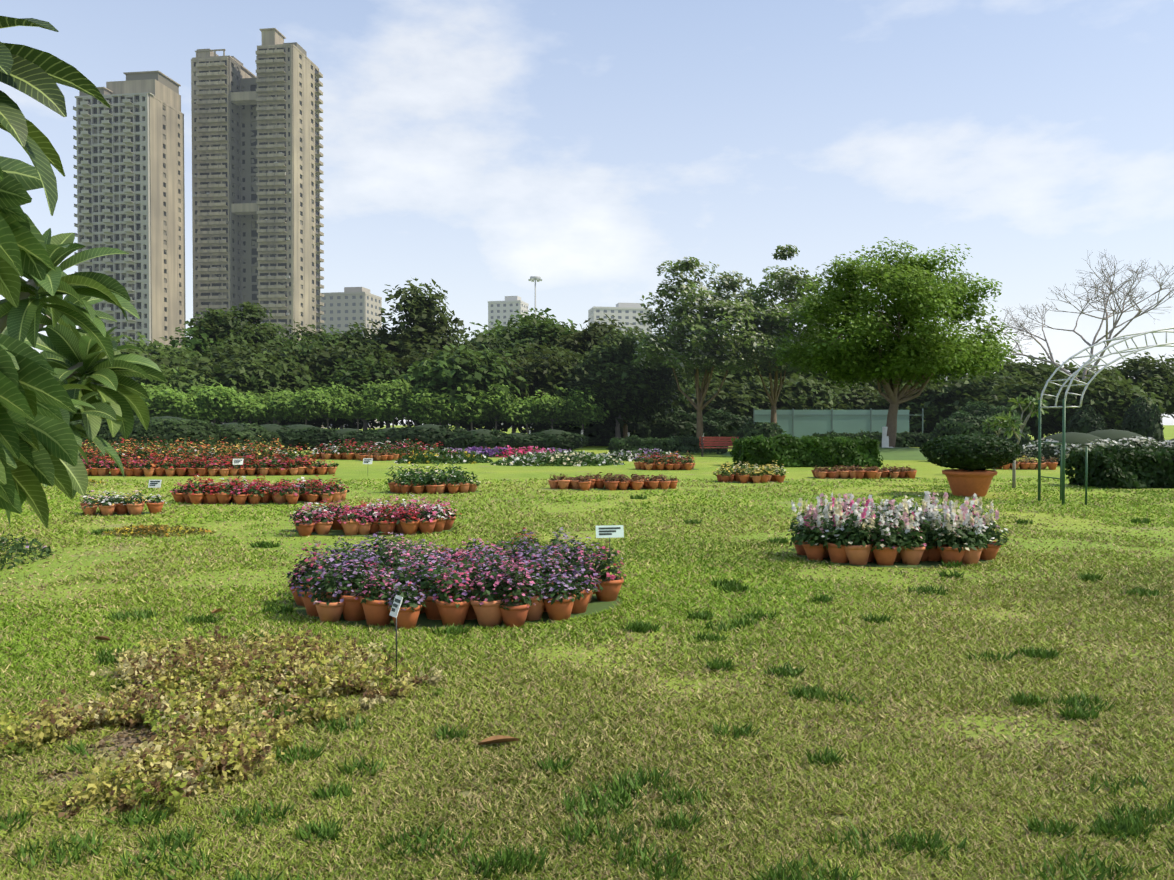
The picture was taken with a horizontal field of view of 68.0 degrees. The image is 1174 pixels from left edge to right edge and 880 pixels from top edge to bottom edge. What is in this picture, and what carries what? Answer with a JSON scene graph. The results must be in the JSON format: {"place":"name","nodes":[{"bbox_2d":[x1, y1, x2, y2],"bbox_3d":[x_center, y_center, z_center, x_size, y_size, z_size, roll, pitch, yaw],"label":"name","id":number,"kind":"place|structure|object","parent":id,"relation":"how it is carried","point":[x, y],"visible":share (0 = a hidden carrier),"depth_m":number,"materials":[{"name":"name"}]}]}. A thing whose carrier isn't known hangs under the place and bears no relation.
{"place":"outdoors","nodes":[
{"label":"outdoors","id":0,"kind":"place"},
{"bbox_2d":[73,71,185,354],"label":"tower","id":1,"kind":"structure","parent":0,"point":[129,177],"depth_m":294.53,"materials":[{"name":"concrete"}]},
{"bbox_2d":[191,28,324,427],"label":"tower","id":2,"kind":"structure","parent":0,"point":[257,189],"depth_m":311.26,"materials":[{"name":"concrete"}]},
{"bbox_2d":[320,287,381,427],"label":"building","id":3,"kind":"structure","parent":0,"point":[342,311],"depth_m":396.51,"materials":[{"name":"concrete"},{"name":"glass"}]},
{"bbox_2d":[488,296,528,427],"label":"white building","id":4,"kind":"structure","parent":0,"point":[502,311],"depth_m":468.29,"materials":[{"name":"white painted concrete"},{"name":"glass"}]},
{"bbox_2d":[0,425,1173,879],"bbox_3d":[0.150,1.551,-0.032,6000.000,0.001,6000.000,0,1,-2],"label":"lawn ground","id":5,"kind":"structure","parent":0,"point":[706,463],"depth_m":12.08,"materials":[{"name":"green plant"}]},
{"bbox_2d":[0,531,52,569],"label":"plant","id":6,"kind":"object","parent":5,"relation":"on","point":[47,550],"visible":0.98,"depth_m":9.98,"materials":[{"name":"green plant"}]},
{"bbox_2d":[0,16,166,527],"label":"tree foliage","id":7,"kind":"object","parent":5,"relation":"on","point":[46,397],"visible":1,"depth_m":3.26,"materials":[{"name":"green plant"}]},
{"bbox_2d":[78,490,166,515],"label":"potted flowers","id":8,"kind":"object","parent":5,"relation":"on","point":[117,505],"visible":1,"depth_m":15.00,"materials":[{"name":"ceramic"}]},
{"bbox_2d":[75,332,201,385],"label":"tree","id":9,"kind":"object","parent":5,"relation":"on","point":[145,348],"visible":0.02,"depth_m":70.04,"materials":[{"name":"green plant"}]},
{"bbox_2d":[99,524,216,537],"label":"ground cover plants","id":10,"kind":"object","parent":5,"relation":"on","point":[146,529],"visible":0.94,"depth_m":12.27,"materials":[{"name":"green plant"}]},
{"bbox_2d":[101,363,219,425],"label":"tree","id":11,"kind":"object","parent":5,"relation":"on","point":[183,383],"visible":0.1,"depth_m":62.01,"materials":[{"name":"green plant"}]},
{"bbox_2d":[105,416,222,450],"bbox_3d":[-23.915,-0.179,49.240,6.426,2.490,3.664,0,1,-2],"label":"shrub","id":12,"kind":"object","parent":5,"relation":"on","point":[168,428],"visible":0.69,"depth_m":48.10,"materials":[{"name":"green plant"}]},
{"bbox_2d":[141,385,219,420],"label":"tree","id":13,"kind":"object","parent":5,"relation":"on","point":[180,405],"visible":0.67,"depth_m":56.90,"materials":[{"name":"green plant"}]},
{"bbox_2d":[81,435,284,456],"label":"potted flowers","id":14,"kind":"object","parent":5,"relation":"on","point":[123,445],"visible":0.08,"depth_m":40.09,"materials":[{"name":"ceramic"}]},
{"bbox_2d":[80,440,315,466],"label":"potted flowers","id":15,"kind":"object","parent":5,"relation":"on","point":[139,453],"visible":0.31,"depth_m":32.48,"materials":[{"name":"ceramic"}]},
{"bbox_2d":[82,452,338,476],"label":"potted flowers","id":16,"kind":"object","parent":5,"relation":"on","point":[155,466],"visible":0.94,"depth_m":26.57,"materials":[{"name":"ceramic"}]},
{"bbox_2d":[164,326,260,358],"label":"tree","id":17,"kind":"object","parent":5,"relation":"on","point":[190,344],"visible":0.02,"depth_m":82.00,"materials":[{"name":"green plant"}]},
{"bbox_2d":[181,383,256,424],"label":"tree","id":18,"kind":"object","parent":5,"relation":"on","point":[217,396],"visible":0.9,"depth_m":57.74,"materials":[{"name":"green plant"}]},
{"bbox_2d":[0,624,446,820],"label":"ground cover plants","id":19,"kind":"object","parent":5,"relation":"on","point":[231,690],"visible":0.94,"depth_m":4.47,"materials":[{"name":"yellow plant"}]},
{"bbox_2d":[182,340,288,422],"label":"tree","id":20,"kind":"object","parent":5,"relation":"on","point":[205,361],"visible":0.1,"depth_m":66.65,"materials":[{"name":"green plant"}]},
{"bbox_2d":[181,301,295,355],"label":"tree","id":21,"kind":"object","parent":5,"relation":"on","point":[222,323],"visible":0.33,"depth_m":84.75,"materials":[{"name":"green plant"}]},
{"bbox_2d":[201,422,281,449],"bbox_3d":[-20.715,-0.056,51.377,5.312,2.023,3.130,0,1,-2],"label":"shrub","id":22,"kind":"object","parent":5,"relation":"on","point":[237,432],"visible":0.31,"depth_m":50.54,"materials":[{"name":"green plant"}]},
{"bbox_2d":[169,474,349,504],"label":"potted flowers","id":23,"kind":"object","parent":5,"relation":"on","point":[252,493],"visible":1,"depth_m":17.20,"materials":[{"name":"plant"}]},
{"bbox_2d":[201,351,319,424],"bbox_3d":[-23.983,-3.127,64.837,8.853,7.332,8.419,0,1,-2],"label":"tree","id":24,"kind":"object","parent":5,"relation":"on","point":[256,375],"visible":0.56,"depth_m":63.43,"materials":[{"name":"green plant"}]},
{"bbox_2d":[222,389,310,423],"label":"tree","id":25,"kind":"object","parent":5,"relation":"on","point":[257,410],"visible":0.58,"depth_m":58.11,"materials":[{"name":"green plant"}]},
{"bbox_2d":[241,334,340,427],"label":"tree","id":26,"kind":"object","parent":5,"relation":"on","point":[289,347],"visible":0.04,"depth_m":68.99,"materials":[{"name":"green plant"}]},
{"bbox_2d":[266,390,327,424],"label":"tree","id":27,"kind":"object","parent":5,"relation":"on","point":[287,410],"visible":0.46,"depth_m":57.69,"materials":[{"name":"green plant"}]},
{"bbox_2d":[279,424,335,449],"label":"shrub","id":28,"kind":"object","parent":5,"relation":"on","point":[313,435],"visible":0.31,"depth_m":52.44,"materials":[{"name":"green"}]},
{"bbox_2d":[273,320,351,355],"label":"tree","id":29,"kind":"object","parent":5,"relation":"on","point":[320,341],"visible":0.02,"depth_m":77.70,"materials":[{"name":"green plant"}]},
{"bbox_2d":[289,382,364,429],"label":"tree","id":30,"kind":"object","parent":5,"relation":"on","point":[316,398],"visible":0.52,"depth_m":57.47,"materials":[{"name":"green plant"}]},
{"bbox_2d":[298,338,400,429],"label":"tree","id":31,"kind":"object","parent":5,"relation":"on","point":[330,357],"visible":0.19,"depth_m":69.41,"materials":[{"name":"green plant"}]},
{"bbox_2d":[319,428,384,449],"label":"shrub","id":32,"kind":"object","parent":5,"relation":"on","point":[348,434],"visible":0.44,"depth_m":52.78,"materials":[{"name":"green"}]},
{"bbox_2d":[319,387,399,429],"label":"tree","id":33,"kind":"object","parent":5,"relation":"on","point":[351,412],"visible":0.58,"depth_m":58.27,"materials":[{"name":"green plant"}]},
{"bbox_2d":[312,352,412,430],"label":"tree","id":34,"kind":"object","parent":5,"relation":"on","point":[361,376],"visible":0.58,"depth_m":65.41,"materials":[{"name":"green plant"}]},
{"bbox_2d":[288,494,460,535],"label":"potted flowers","id":35,"kind":"object","parent":5,"relation":"on","point":[395,519],"visible":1,"depth_m":12.36,"materials":[{"name":"plant"}]},
{"bbox_2d":[308,439,448,459],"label":"potted flowers","id":36,"kind":"object","parent":5,"relation":"on","point":[337,453],"visible":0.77,"depth_m":39.07,"materials":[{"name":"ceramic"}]},
{"bbox_2d":[355,379,417,426],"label":"tree","id":37,"kind":"object","parent":5,"relation":"on","point":[394,387],"visible":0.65,"depth_m":58.64,"materials":[{"name":"green plant"}]},
{"bbox_2d":[373,376,446,426],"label":"tree","id":38,"kind":"object","parent":5,"relation":"on","point":[407,397],"visible":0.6,"depth_m":58.41,"materials":[{"name":"green plant"}]},
{"bbox_2d":[366,339,465,427],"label":"tree","id":39,"kind":"object","parent":5,"relation":"on","point":[408,362],"visible":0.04,"depth_m":67.78,"materials":[{"name":"green plant"}]},
{"bbox_2d":[369,277,469,424],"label":"tree","id":40,"kind":"object","parent":5,"relation":"on","point":[421,325],"visible":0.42,"depth_m":75.77,"materials":[{"name":"green plant"}]},
{"bbox_2d":[382,424,467,449],"bbox_3d":[-9.586,-0.070,53.430,5.912,1.816,3.030,0,1,-2],"label":"shrub","id":41,"kind":"object","parent":5,"relation":"on","point":[425,433],"visible":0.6,"depth_m":52.42,"materials":[{"name":"green"}]},
{"bbox_2d":[384,461,480,493],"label":"potted flowers","id":42,"kind":"object","parent":5,"relation":"on","point":[455,481],"visible":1,"depth_m":19.71,"materials":[{"name":"plant"}]},
{"bbox_2d":[409,388,463,426],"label":"tree","id":43,"kind":"object","parent":5,"relation":"on","point":[427,418],"visible":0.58,"depth_m":58.19,"materials":[{"name":"green plant"}]},
{"bbox_2d":[394,448,492,463],"bbox_3d":[-5.883,0.668,35.824,4.052,0.686,2.707,0,1,-2],"label":"flower bed","id":44,"kind":"object","parent":5,"relation":"on","point":[426,457],"visible":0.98,"depth_m":35.27,"materials":[{"name":"green plant"}]},
{"bbox_2d":[286,527,626,629],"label":"potted flowers","id":45,"kind":"object","parent":5,"relation":"on","point":[480,585],"visible":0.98,"depth_m":6.96,"materials":[{"name":"plant"}]},
{"bbox_2d":[391,342,531,429],"bbox_3d":[-8.908,-3.209,61.727,10.018,7.581,8.668,0,1,-2],"label":"tree","id":46,"kind":"object","parent":5,"relation":"on","point":[477,369],"visible":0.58,"depth_m":59.70,"materials":[{"name":"green plant"}]},
{"bbox_2d":[433,379,510,429],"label":"tree","id":47,"kind":"object","parent":5,"relation":"on","point":[460,413],"visible":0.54,"depth_m":58.18,"materials":[{"name":"green plant"}]},
{"bbox_2d":[443,429,520,448],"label":"shrub","id":48,"kind":"object","parent":5,"relation":"on","point":[478,438],"visible":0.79,"depth_m":51.93,"materials":[{"name":"green"}]},
{"bbox_2d":[444,329,520,429],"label":"tree","id":49,"kind":"object","parent":5,"relation":"on","point":[489,341],"visible":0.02,"depth_m":70.80,"materials":[{"name":"green plant"}]},
{"bbox_2d":[461,384,523,429],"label":"tree","id":50,"kind":"object","parent":5,"relation":"on","point":[487,417],"visible":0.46,"depth_m":58.80,"materials":[{"name":"green plant"}]},
{"bbox_2d":[431,445,570,457],"bbox_3d":[-4.127,0.584,42.863,8.562,0.664,3.339,0,1,-2],"label":"purple flower bed","id":51,"kind":"object","parent":5,"relation":"on","point":[500,452],"visible":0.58,"depth_m":42.10,"materials":[{"name":"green plant"}]},
{"bbox_2d":[464,356,545,431],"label":"tree","id":52,"kind":"object","parent":5,"relation":"on","point":[506,424],"visible":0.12,"depth_m":63.72,"materials":[{"name":"green plant"}]},
{"bbox_2d":[455,307,569,432],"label":"tree","id":53,"kind":"object","parent":5,"relation":"on","point":[498,328],"visible":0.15,"depth_m":82.58,"materials":[{"name":"green plant"}]},
{"bbox_2d":[500,390,557,433],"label":"tree","id":54,"kind":"object","parent":5,"relation":"on","point":[524,419],"visible":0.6,"depth_m":58.77,"materials":[{"name":"green plant"}]},
{"bbox_2d":[499,314,581,357],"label":"tree","id":55,"kind":"object","parent":5,"relation":"on","point":[536,330],"visible":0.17,"depth_m":77.93,"materials":[{"name":"green plant"}]},
{"bbox_2d":[495,341,588,432],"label":"tree","id":56,"kind":"object","parent":5,"relation":"on","point":[531,351],"visible":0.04,"depth_m":68.86,"materials":[{"name":"green plant"}]},
{"bbox_2d":[512,346,588,426],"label":"tree","id":57,"kind":"object","parent":5,"relation":"on","point":[551,373],"visible":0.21,"depth_m":62.30,"materials":[{"name":"green plant"}]},
{"bbox_2d":[490,450,624,465],"bbox_3d":[-1.143,0.714,33.938,5.302,0.694,3.129,0,1,-2],"label":"white flower bed","id":58,"kind":"object","parent":5,"relation":"on","point":[573,458],"visible":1,"depth_m":33.22,"materials":[{"name":"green plant"}]},
{"bbox_2d":[521,396,596,428],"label":"tree","id":59,"kind":"object","parent":5,"relation":"on","point":[558,417],"visible":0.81,"depth_m":58.51,"materials":[{"name":"green plant"}]},
{"bbox_2d":[530,429,588,449],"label":"shrub","id":60,"kind":"object","parent":5,"relation":"on","point":[562,439],"visible":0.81,"depth_m":53.52,"materials":[{"name":"green"}]},
{"bbox_2d":[523,420,614,445],"bbox_3d":[-1.239,-0.499,64.358,7.114,3.781,3.698,0,1,-2],"label":"shrub","id":61,"kind":"object","parent":5,"relation":"on","point":[590,432],"visible":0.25,"depth_m":63.26,"materials":[{"name":"green plant"}]},
{"bbox_2d":[544,385,609,434],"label":"tree","id":62,"kind":"object","parent":5,"relation":"on","point":[590,416],"visible":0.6,"depth_m":58.97,"materials":[{"name":"green plant"}]},
{"bbox_2d":[548,314,637,361],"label":"tree","id":63,"kind":"object","parent":5,"relation":"on","point":[581,340],"visible":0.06,"depth_m":73.81,"materials":[{"name":"green plant"}]},
{"bbox_2d":[548,472,678,490],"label":"potted plants","id":64,"kind":"object","parent":5,"relation":"on","point":[615,482],"visible":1,"depth_m":20.90,"materials":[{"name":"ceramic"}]},
{"bbox_2d":[564,326,689,437],"bbox_3d":[2.865,-3.705,61.994,9.089,8.618,8.653,0,1,-2],"label":"tree","id":65,"kind":"object","parent":5,"relation":"on","point":[611,351],"visible":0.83,"depth_m":59.94,"materials":[{"name":"green plant"}]},
{"bbox_2d":[576,360,684,438],"bbox_3d":[2.615,-2.756,61.716,8.511,6.676,7.974,0,1,-2],"label":"tree","id":66,"kind":"object","parent":5,"relation":"on","point":[645,406],"visible":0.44,"depth_m":60.24,"materials":[{"name":"green plant"}]},
{"bbox_2d":[634,451,697,469],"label":"potted flowers","id":67,"kind":"object","parent":5,"relation":"on","point":[669,462],"visible":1,"depth_m":29.89,"materials":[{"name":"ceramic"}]},
{"bbox_2d":[606,435,729,453],"bbox_3d":[4.277,0.228,46.064,6.539,1.072,1.770,0,1,-2],"label":"hedge mound","id":68,"kind":"object","parent":5,"relation":"on","point":[682,444],"visible":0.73,"depth_m":45.52,"materials":[{"name":"green plant"}]},
{"bbox_2d":[653,412,722,438],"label":"shrub","id":69,"kind":"object","parent":5,"relation":"on","point":[685,427],"visible":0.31,"depth_m":64.88,"materials":[{"name":"green plant"}]},
{"bbox_2d":[631,256,781,437],"bbox_3d":[7.561,-5.606,56.177,9.498,12.576,10.779,0,1,-2],"label":"tree","id":70,"kind":"object","parent":5,"relation":"on","point":[703,351],"visible":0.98,"depth_m":54.84,"materials":[{"name":"green plant"}]},
{"bbox_2d":[702,408,752,441],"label":"shrub","id":71,"kind":"object","parent":5,"relation":"on","point":[730,423],"visible":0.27,"depth_m":66.35,"materials":[{"name":"green plant"}]},
{"bbox_2d":[668,369,798,424],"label":"tree","id":72,"kind":"object","parent":5,"relation":"on","point":[730,397],"visible":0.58,"depth_m":75.59,"materials":[{"name":"green plant"}]},
{"bbox_2d":[712,460,788,482],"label":"potted flowers","id":73,"kind":"object","parent":5,"relation":"on","point":[743,474],"visible":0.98,"depth_m":23.42,"materials":[{"name":"plant"}]},
{"bbox_2d":[709,244,831,422],"bbox_3d":[12.332,-6.153,58.456,9.959,13.595,9.308,0,1,-2],"label":"tree","id":74,"kind":"object","parent":5,"relation":"on","point":[765,316],"visible":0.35,"depth_m":56.98,"materials":[{"name":"green plant"}]},
{"bbox_2d":[756,372,852,409],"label":"tree","id":75,"kind":"object","parent":5,"relation":"on","point":[809,394],"visible":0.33,"depth_m":77.91,"materials":[{"name":"green plant"}]},
{"bbox_2d":[729,431,882,466],"bbox_3d":[8.189,0.371,32.810,5.413,1.408,2.641,0,1,-2],"label":"box hedge","id":76,"kind":"object","parent":5,"relation":"on","point":[787,450],"visible":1,"depth_m":31.82,"materials":[{"name":"green plant"}]},
{"bbox_2d":[753,408,923,437],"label":"green fence","id":77,"kind":"object","parent":5,"relation":"on","point":[797,423],"visible":0.67,"depth_m":66.47,"materials":[{"name":"teal"}]},
{"bbox_2d":[830,382,888,409],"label":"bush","id":78,"kind":"object","parent":5,"relation":"on","point":[858,400],"visible":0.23,"depth_m":82.70,"materials":[{"name":"green plant"}]},
{"bbox_2d":[809,464,919,478],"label":"potted plants","id":79,"kind":"object","parent":5,"relation":"on","point":[853,471],"visible":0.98,"depth_m":25.07,"materials":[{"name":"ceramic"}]},
{"bbox_2d":[812,429,936,446],"bbox_3d":[19.912,-0.062,60.522,8.405,1.393,2.280,0,1,-2],"label":"hedge fence","id":80,"kind":"object","parent":5,"relation":"on","point":[908,439],"visible":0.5,"depth_m":59.86,"materials":[{"name":"green plant"}]},
{"bbox_2d":[770,237,1021,447],"bbox_3d":[15.998,-4.932,45.448,12.748,10.970,12.582,0,1,-2],"label":"tree","id":81,"kind":"object","parent":5,"relation":"on","point":[923,349],"visible":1,"depth_m":43.34,"materials":[{"name":"green plant"}]},
{"bbox_2d":[786,491,1008,567],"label":"potted flowers","id":82,"kind":"object","parent":5,"relation":"on","point":[890,534],"visible":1,"depth_m":9.76,"materials":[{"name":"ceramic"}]},
{"bbox_2d":[867,378,962,433],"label":"tree","id":83,"kind":"object","parent":5,"relation":"on","point":[928,399],"visible":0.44,"depth_m":78.02,"materials":[{"name":"green plant"}]},
{"bbox_2d":[929,410,996,442],"bbox_3d":[24.887,-0.348,57.670,4.183,3.274,3.210,0,1,-2],"label":"shrub","id":84,"kind":"object","parent":5,"relation":"on","point":[954,426],"visible":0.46,"depth_m":56.95,"materials":[{"name":"green plant"}]},
{"bbox_2d":[942,469,997,496],"bbox_3d":[8.349,0.844,19.005,1.120,0.750,1.120,0,1,-2],"label":"pot","id":85,"kind":"object","parent":5,"relation":"on","point":[965,483],"visible":0.94,"depth_m":18.66,"materials":[{"name":"orange ceramic"}]},
{"bbox_2d":[919,433,1020,470],"bbox_3d":[8.381,0.259,18.985,2.012,0.831,2.030,0,1,-2],"label":"bush","id":86,"kind":"object","parent":85,"relation":"in","point":[972,451],"visible":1,"depth_m":18.45,"materials":[{"name":"green plant"}]},
{"bbox_2d":[936,366,1027,418],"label":"tree","id":87,"kind":"object","parent":5,"relation":"on","point":[976,389],"visible":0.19,"depth_m":75.49,"materials":[{"name":"green plant"}]},
{"bbox_2d":[955,400,1030,438],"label":"tree","id":88,"kind":"object","parent":5,"relation":"on","point":[986,410],"visible":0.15,"depth_m":57.95,"materials":[{"name":"green plant"}]},
{"bbox_2d":[990,391,1048,487],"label":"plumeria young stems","id":89,"kind":"object","parent":5,"relation":"on","point":[1031,401],"visible":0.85,"depth_m":21.23,"materials":[{"name":"green plant"}]},
{"bbox_2d":[984,374,1109,441],"bbox_3d":[32.980,-2.076,62.678,8.704,5.359,9.226,0,1,-2],"label":"tree","id":90,"kind":"object","parent":5,"relation":"on","point":[1048,421],"visible":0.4,"depth_m":61.43,"materials":[{"name":"green plant"}]},
{"bbox_2d":[1012,361,1122,387],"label":"tree","id":91,"kind":"object","parent":5,"relation":"on","point":[1057,375],"visible":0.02,"depth_m":80.19,"materials":[{"name":"green plant"}]},
{"bbox_2d":[1019,432,1124,464],"bbox_3d":[18.601,0.381,33.495,4.138,1.373,2.941,0,1,-2],"label":"flower bed","id":92,"kind":"object","parent":5,"relation":"on","point":[1077,441],"visible":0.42,"depth_m":32.78,"materials":[{"name":"green plant"}]},
{"bbox_2d":[987,249,1173,385],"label":"bare tree","id":93,"kind":"object","parent":5,"relation":"on","point":[1114,312],"visible":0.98,"depth_m":69.82,"materials":[{"name":"grey plant"}]},
{"bbox_2d":[1066,405,1105,432],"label":"bush","id":94,"kind":"object","parent":5,"relation":"on","point":[1083,420],"visible":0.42,"depth_m":42.21,"materials":[{"name":"green plant"}]},
{"bbox_2d":[1041,372,1170,432],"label":"tree","id":95,"kind":"object","parent":5,"relation":"on","point":[1112,406],"visible":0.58,"depth_m":58.87,"materials":[{"name":"green plant"}]},
{"bbox_2d":[1038,327,1173,504],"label":"garden arch","id":96,"kind":"structure","parent":5,"relation":"on","point":[1062,455],"depth_m":17.06,"materials":[{"name":"green"}]},
{"bbox_2d":[1065,442,1173,488],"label":"hedge","id":97,"kind":"object","parent":5,"relation":"on","point":[1114,467],"visible":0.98,"depth_m":21.25,"materials":[{"name":"green plant"}]},
{"bbox_2d":[1087,429,1165,447],"bbox_3d":[21.049,0.308,35.075,4.452,1.478,3.056,0,1,-2],"label":"flower bed","id":98,"kind":"object","parent":5,"relation":"on","point":[1124,438],"visible":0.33,"depth_m":34.16,"materials":[{"name":"green plant"}]},
{"bbox_2d":[1095,351,1173,416],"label":"tree","id":99,"kind":"object","parent":5,"relation":"on","point":[1155,386],"visible":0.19,"depth_m":82.49,"materials":[{"name":"green plant"}]},
{"bbox_2d":[1121,397,1164,441],"bbox_3d":[27.882,-0.348,43.782,1.928,3.682,1.924,-1,1,-41],"label":"bush","id":100,"kind":"object","parent":5,"relation":"on","point":[1141,418],"visible":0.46,"depth_m":43.20,"materials":[{"name":"green plant"}]},
{"bbox_2d":[0,0,1173,424],"label":"sky","id":101,"kind":"structure","parent":0,"point":[479,149],"materials":[{"name":"blue"}]},
{"bbox_2d":[588,303,652,335],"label":"white building","id":102,"kind":"structure","parent":0,"point":[627,313],"depth_m":470.14,"materials":[{"name":"grey concrete"}]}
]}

